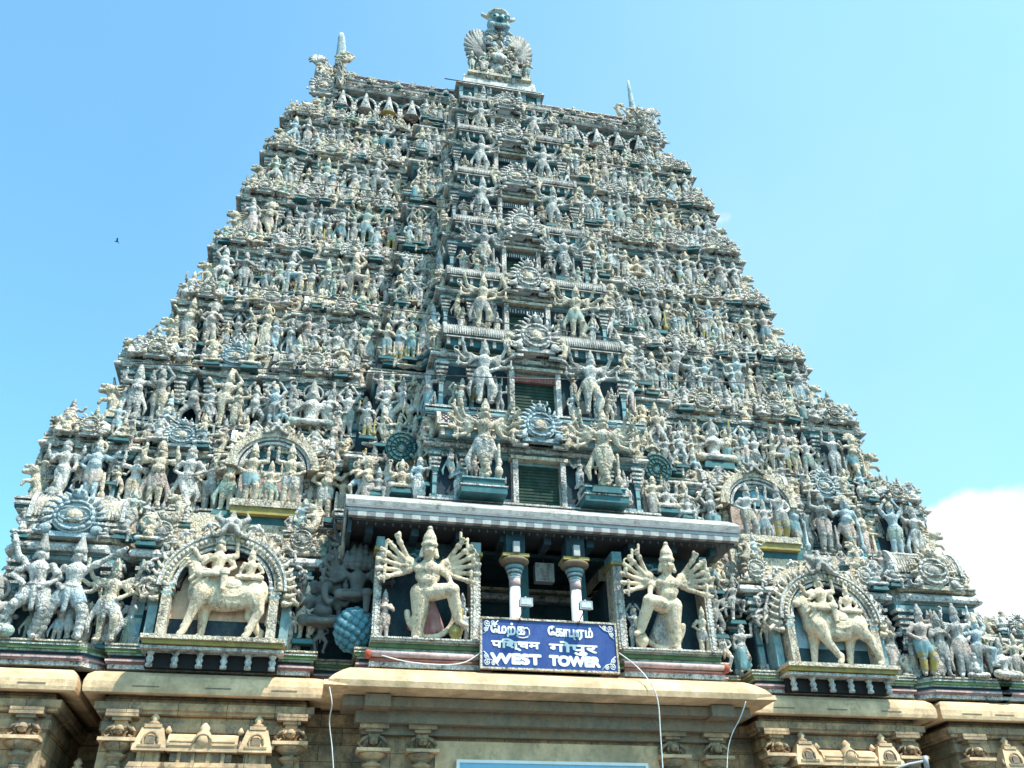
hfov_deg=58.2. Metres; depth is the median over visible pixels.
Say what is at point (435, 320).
statue
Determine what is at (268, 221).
statue
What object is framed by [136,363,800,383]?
ledge
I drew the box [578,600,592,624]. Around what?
flood light
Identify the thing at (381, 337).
statue
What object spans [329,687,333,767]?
cable
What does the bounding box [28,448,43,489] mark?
statue
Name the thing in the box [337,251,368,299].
statue
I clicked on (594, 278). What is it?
statue
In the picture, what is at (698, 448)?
statue
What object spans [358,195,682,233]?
ledge
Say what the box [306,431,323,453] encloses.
statue
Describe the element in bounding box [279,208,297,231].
statue
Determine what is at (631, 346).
statue
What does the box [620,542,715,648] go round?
statue
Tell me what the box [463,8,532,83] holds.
tower crest
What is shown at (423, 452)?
statue
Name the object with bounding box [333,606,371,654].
stone ball
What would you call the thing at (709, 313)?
statue
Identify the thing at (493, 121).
window
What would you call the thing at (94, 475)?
statue
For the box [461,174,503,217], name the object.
statue
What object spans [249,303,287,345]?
statue
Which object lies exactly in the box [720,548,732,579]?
statue
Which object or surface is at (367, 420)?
statue
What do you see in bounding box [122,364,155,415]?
statue
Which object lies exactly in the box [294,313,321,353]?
statue
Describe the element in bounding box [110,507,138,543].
statue
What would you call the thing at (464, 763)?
notice board
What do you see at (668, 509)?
statue
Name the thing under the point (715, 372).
statue
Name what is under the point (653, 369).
statue
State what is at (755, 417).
statue
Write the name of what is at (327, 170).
statue
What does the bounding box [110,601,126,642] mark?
statue
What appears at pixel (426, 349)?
statue
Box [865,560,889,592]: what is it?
statue
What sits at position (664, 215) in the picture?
statue
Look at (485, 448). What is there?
statue
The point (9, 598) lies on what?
statue
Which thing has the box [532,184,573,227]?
statue
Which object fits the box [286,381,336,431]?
statue
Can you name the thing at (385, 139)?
statue
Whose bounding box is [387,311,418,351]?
statue
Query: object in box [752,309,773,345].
statue
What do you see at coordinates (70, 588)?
statue
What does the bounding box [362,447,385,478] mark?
statue
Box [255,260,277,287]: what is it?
statue
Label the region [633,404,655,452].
statue
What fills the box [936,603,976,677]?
statue
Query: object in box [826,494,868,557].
statue
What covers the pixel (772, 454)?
statue
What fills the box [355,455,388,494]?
statue
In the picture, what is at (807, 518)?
statue
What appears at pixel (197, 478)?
statue
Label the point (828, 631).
bull statue
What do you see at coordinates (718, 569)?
statue
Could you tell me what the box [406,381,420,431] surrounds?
statue
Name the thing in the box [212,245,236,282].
statue
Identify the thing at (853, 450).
statue
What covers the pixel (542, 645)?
name board
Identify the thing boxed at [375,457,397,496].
statue
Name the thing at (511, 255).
window
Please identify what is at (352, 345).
statue
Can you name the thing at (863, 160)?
sky
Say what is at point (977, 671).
statue
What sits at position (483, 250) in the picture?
statue
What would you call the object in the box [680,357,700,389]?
statue
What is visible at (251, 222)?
statue
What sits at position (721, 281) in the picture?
statue
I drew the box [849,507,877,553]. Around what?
statue
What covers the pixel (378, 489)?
statue
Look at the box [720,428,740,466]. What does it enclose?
statue
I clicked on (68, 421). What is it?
statue
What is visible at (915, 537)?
statue
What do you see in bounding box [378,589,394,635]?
statue
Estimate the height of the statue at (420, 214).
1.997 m
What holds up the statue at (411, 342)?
on the temple tower
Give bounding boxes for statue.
[0,532,63,637]
[0,572,26,636]
[6,589,17,624]
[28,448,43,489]
[31,535,128,639]
[47,439,85,494]
[54,410,79,434]
[79,437,120,497]
[79,557,150,641]
[102,495,115,499]
[106,377,116,409]
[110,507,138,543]
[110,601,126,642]
[116,488,151,542]
[119,595,148,642]
[121,451,148,500]
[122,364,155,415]
[133,420,154,443]
[133,512,162,548]
[138,440,180,506]
[138,467,152,505]
[146,418,169,442]
[147,365,175,418]
[150,324,166,339]
[152,406,179,446]
[165,309,173,336]
[167,326,186,365]
[169,445,206,505]
[173,297,202,340]
[176,378,209,423]
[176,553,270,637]
[190,459,208,501]
[193,535,264,590]
[197,302,223,347]
[198,387,218,428]
[199,456,223,508]
[208,368,243,425]
[210,453,247,514]
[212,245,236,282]
[228,387,250,426]
[230,312,249,343]
[233,251,254,289]
[237,443,270,498]
[239,343,262,373]
[242,197,261,234]
[242,382,267,426]
[243,337,257,353]
[244,421,262,447]
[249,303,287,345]
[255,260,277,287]
[256,201,278,233]
[258,461,282,500]
[264,381,287,427]
[275,251,303,295]
[275,444,305,501]
[277,611,298,649]
[278,585,291,620]
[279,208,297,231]
[279,318,303,352]
[280,344,300,368]
[280,389,302,430]
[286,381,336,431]
[288,335,310,355]
[289,582,331,646]
[292,574,349,628]
[293,499,316,529]
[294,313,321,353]
[295,203,322,242]
[301,483,315,513]
[302,264,320,297]
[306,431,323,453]
[310,457,349,523]
[313,318,334,350]
[316,157,339,191]
[317,535,334,570]
[318,259,339,299]
[319,543,395,612]
[320,390,338,437]
[322,324,352,356]
[323,418,342,452]
[326,522,373,588]
[331,532,345,559]
[332,472,348,508]
[334,341,349,358]
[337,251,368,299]
[337,386,360,434]
[340,321,364,357]
[346,200,390,247]
[347,459,363,494]
[353,396,371,422]
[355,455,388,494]
[358,400,375,442]
[359,320,381,359]
[362,159,389,195]
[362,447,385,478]
[364,467,386,496]
[370,266,388,301]
[372,329,384,353]
[373,123,396,149]
[373,381,398,429]
[374,408,392,450]
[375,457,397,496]
[375,526,480,638]
[377,322,395,363]
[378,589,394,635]
[386,413,409,433]
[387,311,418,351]
[387,459,415,498]
[390,326,407,362]
[390,378,413,426]
[397,258,420,290]
[402,323,420,364]
[406,313,425,353]
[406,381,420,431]
[406,462,416,498]
[407,415,419,439]
[410,433,429,492]
[410,449,428,481]
[410,457,431,498]
[412,209,428,237]
[412,261,429,291]
[413,313,425,324]
[415,323,427,360]
[416,423,428,442]
[417,369,441,422]
[420,356,428,369]
[421,342,428,355]
[424,261,435,279]
[424,319,435,358]
[425,299,430,315]
[425,303,440,339]
[427,211,437,239]
[432,196,452,219]
[436,245,444,269]
[447,396,523,477]
[451,461,465,497]
[454,336,514,403]
[457,271,508,327]
[459,218,510,271]
[459,593,469,639]
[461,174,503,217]
[462,132,500,169]
[524,141,562,177]
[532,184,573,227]
[539,228,588,280]
[550,282,600,337]
[561,348,619,413]
[567,407,640,494]
[591,263,599,283]
[606,283,621,318]
[607,193,629,231]
[613,477,628,510]
[617,334,640,369]
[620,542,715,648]
[625,603,639,646]
[626,376,637,416]
[628,255,648,278]
[629,355,641,393]
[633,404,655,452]
[634,349,651,387]
[638,288,668,335]
[640,467,645,493]
[641,480,648,512]
[642,350,658,374]
[644,360,663,393]
[644,476,663,516]
[647,203,681,233]
[647,402,668,443]
[653,356,677,385]
[654,480,680,517]
[659,338,693,392]
[667,421,691,468]
[670,301,689,335]
[670,480,700,517]
[672,251,699,282]
[674,386,694,414]
[674,492,698,518]
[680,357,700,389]
[684,425,707,468]
[689,298,727,340]
[690,418,737,471]
[690,500,703,519]
[691,607,709,650]
[692,496,705,515]
[693,357,716,391]
[696,485,720,520]
[708,361,724,393]
[708,562,728,584]
[711,257,731,292]
[711,588,733,638]
[715,625,733,671]
[719,350,751,397]
[719,576,746,626]
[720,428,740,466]
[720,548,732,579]
[723,561,740,588]
[732,426,750,463]
[732,623,752,672]
[734,483,759,534]
[738,310,756,342]
[742,398,758,419]
[747,430,765,469]
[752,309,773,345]
[753,366,767,399]
[753,499,774,535]
[759,434,786,471]
[763,483,789,536]
[768,423,793,473]
[769,363,794,400]
[782,493,813,554]
[785,361,812,407]
[788,436,803,473]
[792,586,884,664]
[797,432,815,474]
[797,496,814,549]
[798,569,862,623]
[807,491,841,552]
[819,431,851,481]
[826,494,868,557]
[837,433,870,483]
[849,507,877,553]
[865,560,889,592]
[877,498,904,552]
[884,618,904,675]
[899,506,928,553]
[906,604,939,675]
[927,611,955,676]
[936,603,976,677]
[963,612,1000,677]
[968,650,990,677]
[983,638,1023,679]
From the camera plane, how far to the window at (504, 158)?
43.59 m
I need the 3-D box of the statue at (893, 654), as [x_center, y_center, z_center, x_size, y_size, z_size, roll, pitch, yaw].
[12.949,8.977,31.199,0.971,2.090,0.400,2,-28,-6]
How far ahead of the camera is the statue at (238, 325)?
36.11 m
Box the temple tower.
[0,32,1023,767]
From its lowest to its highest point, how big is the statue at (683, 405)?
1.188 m
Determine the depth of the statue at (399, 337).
34.74 m
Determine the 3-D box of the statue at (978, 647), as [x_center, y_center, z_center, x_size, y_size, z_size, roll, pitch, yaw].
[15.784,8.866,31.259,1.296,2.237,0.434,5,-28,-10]
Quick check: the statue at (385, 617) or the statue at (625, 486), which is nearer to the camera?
the statue at (385, 617)
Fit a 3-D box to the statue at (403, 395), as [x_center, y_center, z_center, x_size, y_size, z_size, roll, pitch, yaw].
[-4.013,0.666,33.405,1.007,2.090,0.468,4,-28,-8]
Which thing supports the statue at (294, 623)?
on the temple tower
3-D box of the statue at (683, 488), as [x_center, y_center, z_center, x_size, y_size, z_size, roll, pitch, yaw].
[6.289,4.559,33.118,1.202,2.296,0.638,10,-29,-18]
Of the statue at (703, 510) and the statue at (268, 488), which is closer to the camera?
the statue at (268, 488)
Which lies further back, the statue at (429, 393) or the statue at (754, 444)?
the statue at (754, 444)
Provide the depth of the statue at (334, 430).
33.01 m
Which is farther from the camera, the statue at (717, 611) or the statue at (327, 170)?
the statue at (327, 170)
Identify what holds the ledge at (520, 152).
attached to the temple tower
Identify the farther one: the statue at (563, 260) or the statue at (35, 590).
the statue at (563, 260)
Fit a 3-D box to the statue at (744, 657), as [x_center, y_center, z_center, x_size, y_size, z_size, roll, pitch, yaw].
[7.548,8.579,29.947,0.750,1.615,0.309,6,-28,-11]
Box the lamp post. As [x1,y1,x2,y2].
[896,756,929,767]
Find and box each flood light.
[518,596,532,622]
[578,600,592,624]
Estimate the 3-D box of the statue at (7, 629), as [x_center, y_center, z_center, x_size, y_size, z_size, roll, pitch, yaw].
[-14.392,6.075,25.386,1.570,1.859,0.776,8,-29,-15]
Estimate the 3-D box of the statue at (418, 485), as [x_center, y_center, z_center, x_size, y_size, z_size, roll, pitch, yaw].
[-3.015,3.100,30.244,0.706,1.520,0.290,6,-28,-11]
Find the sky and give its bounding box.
[0,0,1023,633]
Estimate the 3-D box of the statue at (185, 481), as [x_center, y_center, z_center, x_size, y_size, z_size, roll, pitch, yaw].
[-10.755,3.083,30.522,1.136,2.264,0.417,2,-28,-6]
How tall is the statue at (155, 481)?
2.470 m
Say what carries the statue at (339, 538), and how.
on the temple tower
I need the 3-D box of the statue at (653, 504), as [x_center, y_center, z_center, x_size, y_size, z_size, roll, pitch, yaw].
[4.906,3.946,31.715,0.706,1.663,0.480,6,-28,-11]
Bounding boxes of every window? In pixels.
[488,116,521,128]
[491,150,527,171]
[495,195,534,220]
[498,244,541,273]
[500,299,551,330]
[505,365,562,415]
[508,455,567,506]
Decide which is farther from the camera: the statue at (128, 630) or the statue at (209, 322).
the statue at (209, 322)
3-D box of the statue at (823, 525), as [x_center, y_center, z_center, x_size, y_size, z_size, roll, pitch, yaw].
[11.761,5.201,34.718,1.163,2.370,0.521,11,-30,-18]
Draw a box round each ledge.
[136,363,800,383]
[241,285,780,364]
[294,180,717,236]
[347,127,693,178]
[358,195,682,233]
[360,87,622,125]
[445,78,541,93]
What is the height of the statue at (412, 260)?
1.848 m
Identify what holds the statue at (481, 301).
on the temple tower
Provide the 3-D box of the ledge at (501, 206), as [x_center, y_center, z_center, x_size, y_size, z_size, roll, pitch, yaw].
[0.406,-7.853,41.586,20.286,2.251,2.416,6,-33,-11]
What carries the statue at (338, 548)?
on the temple tower
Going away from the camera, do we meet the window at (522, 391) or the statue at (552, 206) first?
the window at (522, 391)
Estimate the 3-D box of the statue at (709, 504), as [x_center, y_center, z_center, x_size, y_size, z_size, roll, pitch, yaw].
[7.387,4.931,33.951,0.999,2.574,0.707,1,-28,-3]
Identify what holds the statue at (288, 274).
on the temple tower
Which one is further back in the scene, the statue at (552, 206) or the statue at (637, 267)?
the statue at (637, 267)
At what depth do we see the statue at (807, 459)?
37.45 m
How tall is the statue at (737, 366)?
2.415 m
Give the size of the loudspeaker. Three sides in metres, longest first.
1.000 x 0.620 x 0.320 m
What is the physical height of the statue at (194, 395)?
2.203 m
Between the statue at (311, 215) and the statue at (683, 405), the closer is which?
the statue at (683, 405)
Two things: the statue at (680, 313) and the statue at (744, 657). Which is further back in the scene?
the statue at (680, 313)
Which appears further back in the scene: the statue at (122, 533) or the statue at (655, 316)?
the statue at (655, 316)
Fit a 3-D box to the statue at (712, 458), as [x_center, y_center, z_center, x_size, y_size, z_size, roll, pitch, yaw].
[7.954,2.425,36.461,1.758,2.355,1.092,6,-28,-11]
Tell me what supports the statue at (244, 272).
on the temple tower
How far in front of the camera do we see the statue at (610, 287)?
40.36 m
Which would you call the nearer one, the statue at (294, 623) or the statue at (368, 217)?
the statue at (294, 623)
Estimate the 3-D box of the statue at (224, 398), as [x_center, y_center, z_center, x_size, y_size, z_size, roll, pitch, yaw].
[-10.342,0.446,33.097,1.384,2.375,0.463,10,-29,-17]
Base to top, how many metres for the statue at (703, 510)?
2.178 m
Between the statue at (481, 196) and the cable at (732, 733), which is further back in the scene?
the statue at (481, 196)
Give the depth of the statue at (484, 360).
32.42 m
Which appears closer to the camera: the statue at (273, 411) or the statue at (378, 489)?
the statue at (378, 489)
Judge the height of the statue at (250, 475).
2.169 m
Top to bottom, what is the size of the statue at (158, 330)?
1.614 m
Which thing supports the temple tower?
on the pavement
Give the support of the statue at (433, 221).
on the temple tower
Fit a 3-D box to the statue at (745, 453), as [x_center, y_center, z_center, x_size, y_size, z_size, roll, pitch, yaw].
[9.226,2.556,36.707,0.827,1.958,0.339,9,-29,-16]
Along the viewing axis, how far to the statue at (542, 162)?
43.25 m
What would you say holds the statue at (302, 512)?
on the temple tower
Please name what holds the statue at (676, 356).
on the temple tower
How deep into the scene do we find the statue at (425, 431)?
31.41 m
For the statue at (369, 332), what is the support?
on the temple tower
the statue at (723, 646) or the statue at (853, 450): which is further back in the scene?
the statue at (853, 450)
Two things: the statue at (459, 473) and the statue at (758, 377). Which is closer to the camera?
the statue at (459, 473)
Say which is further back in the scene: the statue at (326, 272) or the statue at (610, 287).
the statue at (610, 287)
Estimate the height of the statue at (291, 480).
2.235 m
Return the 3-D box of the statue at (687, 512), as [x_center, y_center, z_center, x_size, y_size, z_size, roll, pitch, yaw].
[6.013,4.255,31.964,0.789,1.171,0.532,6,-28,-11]
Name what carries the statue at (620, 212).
on the temple tower
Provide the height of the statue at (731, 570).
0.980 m
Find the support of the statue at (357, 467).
on the temple tower
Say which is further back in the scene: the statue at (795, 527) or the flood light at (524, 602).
the statue at (795, 527)
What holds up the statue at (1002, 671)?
on the temple tower
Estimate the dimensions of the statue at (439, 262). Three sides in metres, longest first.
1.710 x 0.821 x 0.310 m
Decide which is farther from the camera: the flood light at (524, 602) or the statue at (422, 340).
the statue at (422, 340)
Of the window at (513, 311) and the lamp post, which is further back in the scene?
the window at (513, 311)
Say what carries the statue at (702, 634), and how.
on the temple tower
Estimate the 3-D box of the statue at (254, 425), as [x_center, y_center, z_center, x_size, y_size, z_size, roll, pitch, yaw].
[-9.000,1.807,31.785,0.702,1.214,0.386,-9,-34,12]
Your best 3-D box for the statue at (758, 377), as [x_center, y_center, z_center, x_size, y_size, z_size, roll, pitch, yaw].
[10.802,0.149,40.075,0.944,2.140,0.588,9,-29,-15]
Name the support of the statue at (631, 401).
on the temple tower
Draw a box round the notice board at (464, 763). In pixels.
[456,759,648,767]
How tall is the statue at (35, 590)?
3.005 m
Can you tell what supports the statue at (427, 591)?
on the temple tower
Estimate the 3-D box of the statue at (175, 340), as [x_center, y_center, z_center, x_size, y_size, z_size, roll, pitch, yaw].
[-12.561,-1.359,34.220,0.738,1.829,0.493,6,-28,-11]
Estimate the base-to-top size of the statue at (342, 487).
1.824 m
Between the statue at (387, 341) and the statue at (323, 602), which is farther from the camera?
the statue at (387, 341)
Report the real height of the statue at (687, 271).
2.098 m
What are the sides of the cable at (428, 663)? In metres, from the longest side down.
2.835 x 0.411 x 0.058 m
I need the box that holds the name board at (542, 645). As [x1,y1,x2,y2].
[480,616,619,674]
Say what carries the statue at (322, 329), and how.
on the temple tower
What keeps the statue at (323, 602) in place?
on the temple tower
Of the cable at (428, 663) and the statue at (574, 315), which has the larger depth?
the statue at (574, 315)
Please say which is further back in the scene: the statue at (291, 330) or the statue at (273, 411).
the statue at (291, 330)
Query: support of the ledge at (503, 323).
attached to the temple tower
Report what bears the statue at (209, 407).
on the temple tower
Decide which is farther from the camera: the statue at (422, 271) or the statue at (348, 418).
the statue at (422, 271)
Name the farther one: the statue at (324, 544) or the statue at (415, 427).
the statue at (415, 427)
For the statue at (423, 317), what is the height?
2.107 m
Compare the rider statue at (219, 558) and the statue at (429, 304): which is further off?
the statue at (429, 304)
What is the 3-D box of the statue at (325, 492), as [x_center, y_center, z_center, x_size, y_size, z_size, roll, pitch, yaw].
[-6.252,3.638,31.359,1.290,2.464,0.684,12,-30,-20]
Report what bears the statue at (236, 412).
on the temple tower
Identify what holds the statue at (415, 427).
on the temple tower
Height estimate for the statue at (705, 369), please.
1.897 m
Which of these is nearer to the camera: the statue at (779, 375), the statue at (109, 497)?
the statue at (109, 497)
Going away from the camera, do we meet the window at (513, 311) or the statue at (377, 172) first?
the window at (513, 311)
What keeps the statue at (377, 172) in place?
on the temple tower
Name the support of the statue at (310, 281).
on the temple tower
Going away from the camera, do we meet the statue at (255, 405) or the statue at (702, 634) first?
the statue at (702, 634)
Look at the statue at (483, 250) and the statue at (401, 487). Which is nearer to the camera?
the statue at (401, 487)
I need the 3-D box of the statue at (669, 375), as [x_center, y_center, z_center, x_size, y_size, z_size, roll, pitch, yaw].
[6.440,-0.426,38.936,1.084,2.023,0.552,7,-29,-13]
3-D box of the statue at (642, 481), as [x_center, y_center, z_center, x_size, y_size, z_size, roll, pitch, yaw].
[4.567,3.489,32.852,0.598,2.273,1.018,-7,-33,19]
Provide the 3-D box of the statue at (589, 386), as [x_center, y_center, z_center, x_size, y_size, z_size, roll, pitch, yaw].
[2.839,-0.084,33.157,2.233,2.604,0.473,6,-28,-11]
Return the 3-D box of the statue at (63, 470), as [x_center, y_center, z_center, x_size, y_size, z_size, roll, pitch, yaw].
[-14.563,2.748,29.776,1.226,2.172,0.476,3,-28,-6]
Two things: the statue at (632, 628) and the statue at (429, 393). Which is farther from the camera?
the statue at (429, 393)
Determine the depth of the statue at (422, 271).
38.66 m
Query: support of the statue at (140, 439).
on the temple tower
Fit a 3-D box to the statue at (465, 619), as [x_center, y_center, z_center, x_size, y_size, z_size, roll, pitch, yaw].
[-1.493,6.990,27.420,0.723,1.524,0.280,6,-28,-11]
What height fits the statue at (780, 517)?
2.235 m
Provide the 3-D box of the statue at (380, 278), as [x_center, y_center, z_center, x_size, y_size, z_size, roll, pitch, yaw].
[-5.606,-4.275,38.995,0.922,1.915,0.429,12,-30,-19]
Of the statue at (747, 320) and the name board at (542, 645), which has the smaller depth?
the name board at (542, 645)
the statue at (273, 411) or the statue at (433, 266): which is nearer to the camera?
the statue at (273, 411)
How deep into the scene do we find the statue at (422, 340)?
35.05 m
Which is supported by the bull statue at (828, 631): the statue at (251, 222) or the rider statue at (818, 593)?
the rider statue at (818, 593)
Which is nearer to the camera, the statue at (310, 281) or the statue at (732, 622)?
the statue at (732, 622)
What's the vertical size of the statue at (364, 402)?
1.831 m
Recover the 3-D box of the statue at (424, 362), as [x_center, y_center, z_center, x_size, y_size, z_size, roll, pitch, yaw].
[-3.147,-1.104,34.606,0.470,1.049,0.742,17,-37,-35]
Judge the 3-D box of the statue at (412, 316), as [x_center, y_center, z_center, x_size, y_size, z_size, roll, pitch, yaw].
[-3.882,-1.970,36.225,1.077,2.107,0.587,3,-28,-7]
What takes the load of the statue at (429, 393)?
on the temple tower
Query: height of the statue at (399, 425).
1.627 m
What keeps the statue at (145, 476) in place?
on the temple tower
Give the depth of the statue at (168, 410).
31.94 m
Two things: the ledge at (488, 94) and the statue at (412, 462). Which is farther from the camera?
the ledge at (488, 94)
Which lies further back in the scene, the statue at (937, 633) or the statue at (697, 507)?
the statue at (697, 507)
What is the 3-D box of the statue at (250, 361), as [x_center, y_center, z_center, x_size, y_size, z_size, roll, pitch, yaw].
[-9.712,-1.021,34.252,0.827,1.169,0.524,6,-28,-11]
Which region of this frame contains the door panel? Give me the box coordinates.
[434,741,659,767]
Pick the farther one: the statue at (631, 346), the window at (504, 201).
the window at (504, 201)
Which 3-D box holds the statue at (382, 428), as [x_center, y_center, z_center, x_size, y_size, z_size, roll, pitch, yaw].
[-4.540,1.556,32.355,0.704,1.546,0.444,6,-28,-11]
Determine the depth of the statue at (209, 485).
30.67 m
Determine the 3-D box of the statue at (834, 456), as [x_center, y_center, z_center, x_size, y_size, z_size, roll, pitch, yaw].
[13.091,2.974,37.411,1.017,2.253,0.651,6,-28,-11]
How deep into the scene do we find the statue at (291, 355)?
34.50 m
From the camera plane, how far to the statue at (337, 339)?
36.23 m
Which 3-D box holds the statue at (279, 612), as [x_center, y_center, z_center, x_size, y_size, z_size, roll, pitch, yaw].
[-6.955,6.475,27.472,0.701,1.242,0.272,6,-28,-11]
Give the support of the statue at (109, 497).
on the temple tower
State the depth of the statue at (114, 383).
32.96 m
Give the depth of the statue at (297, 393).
33.40 m
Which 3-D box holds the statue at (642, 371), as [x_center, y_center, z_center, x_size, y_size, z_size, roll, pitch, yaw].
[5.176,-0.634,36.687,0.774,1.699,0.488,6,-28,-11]
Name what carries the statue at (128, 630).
on the temple tower
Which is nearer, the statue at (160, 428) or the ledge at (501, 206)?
the statue at (160, 428)
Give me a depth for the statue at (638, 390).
36.40 m
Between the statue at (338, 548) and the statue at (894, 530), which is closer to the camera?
the statue at (338, 548)
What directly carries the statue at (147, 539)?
on the temple tower
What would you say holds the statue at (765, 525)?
on the temple tower
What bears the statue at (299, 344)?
on the temple tower
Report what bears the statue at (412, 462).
on the temple tower
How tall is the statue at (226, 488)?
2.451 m
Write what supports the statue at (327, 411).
on the temple tower
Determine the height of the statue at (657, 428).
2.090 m
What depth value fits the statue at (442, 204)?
40.43 m
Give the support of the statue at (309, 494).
on the temple tower
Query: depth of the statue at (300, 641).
27.16 m
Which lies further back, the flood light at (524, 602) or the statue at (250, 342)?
the statue at (250, 342)
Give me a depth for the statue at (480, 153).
42.70 m
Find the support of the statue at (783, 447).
on the temple tower
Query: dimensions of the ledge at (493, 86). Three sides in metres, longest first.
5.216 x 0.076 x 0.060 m
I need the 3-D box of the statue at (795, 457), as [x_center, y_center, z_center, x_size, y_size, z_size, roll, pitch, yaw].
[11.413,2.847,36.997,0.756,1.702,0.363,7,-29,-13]
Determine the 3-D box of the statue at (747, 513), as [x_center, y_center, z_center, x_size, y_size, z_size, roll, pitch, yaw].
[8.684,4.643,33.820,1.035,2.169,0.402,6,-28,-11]
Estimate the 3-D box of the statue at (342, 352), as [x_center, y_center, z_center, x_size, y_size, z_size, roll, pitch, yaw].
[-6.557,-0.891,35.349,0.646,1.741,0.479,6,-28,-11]
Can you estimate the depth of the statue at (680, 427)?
36.28 m
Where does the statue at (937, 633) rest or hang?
on the temple tower
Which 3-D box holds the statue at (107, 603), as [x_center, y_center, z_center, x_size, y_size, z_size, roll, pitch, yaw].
[-11.454,6.122,26.175,2.076,2.414,0.436,4,-28,-8]
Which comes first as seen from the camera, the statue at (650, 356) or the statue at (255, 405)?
the statue at (255, 405)
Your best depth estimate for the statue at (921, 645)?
30.73 m
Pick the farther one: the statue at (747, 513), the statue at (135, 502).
the statue at (747, 513)
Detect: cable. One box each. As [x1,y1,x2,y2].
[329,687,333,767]
[381,653,479,664]
[619,653,662,767]
[727,701,745,767]
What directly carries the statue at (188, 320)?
on the temple tower
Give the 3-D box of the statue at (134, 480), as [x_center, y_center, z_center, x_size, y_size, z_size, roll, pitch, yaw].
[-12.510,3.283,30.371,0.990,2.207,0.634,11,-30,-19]
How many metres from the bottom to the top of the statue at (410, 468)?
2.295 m
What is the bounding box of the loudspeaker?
[533,559,554,584]
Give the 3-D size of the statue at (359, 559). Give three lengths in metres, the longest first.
2.345 x 2.285 x 0.690 m
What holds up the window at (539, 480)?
in the temple tower
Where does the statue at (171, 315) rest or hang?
on the temple tower
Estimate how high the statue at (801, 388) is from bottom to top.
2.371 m
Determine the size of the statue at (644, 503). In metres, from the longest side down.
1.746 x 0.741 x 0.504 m
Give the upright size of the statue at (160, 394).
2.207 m
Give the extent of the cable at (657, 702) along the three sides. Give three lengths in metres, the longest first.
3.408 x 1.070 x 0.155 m

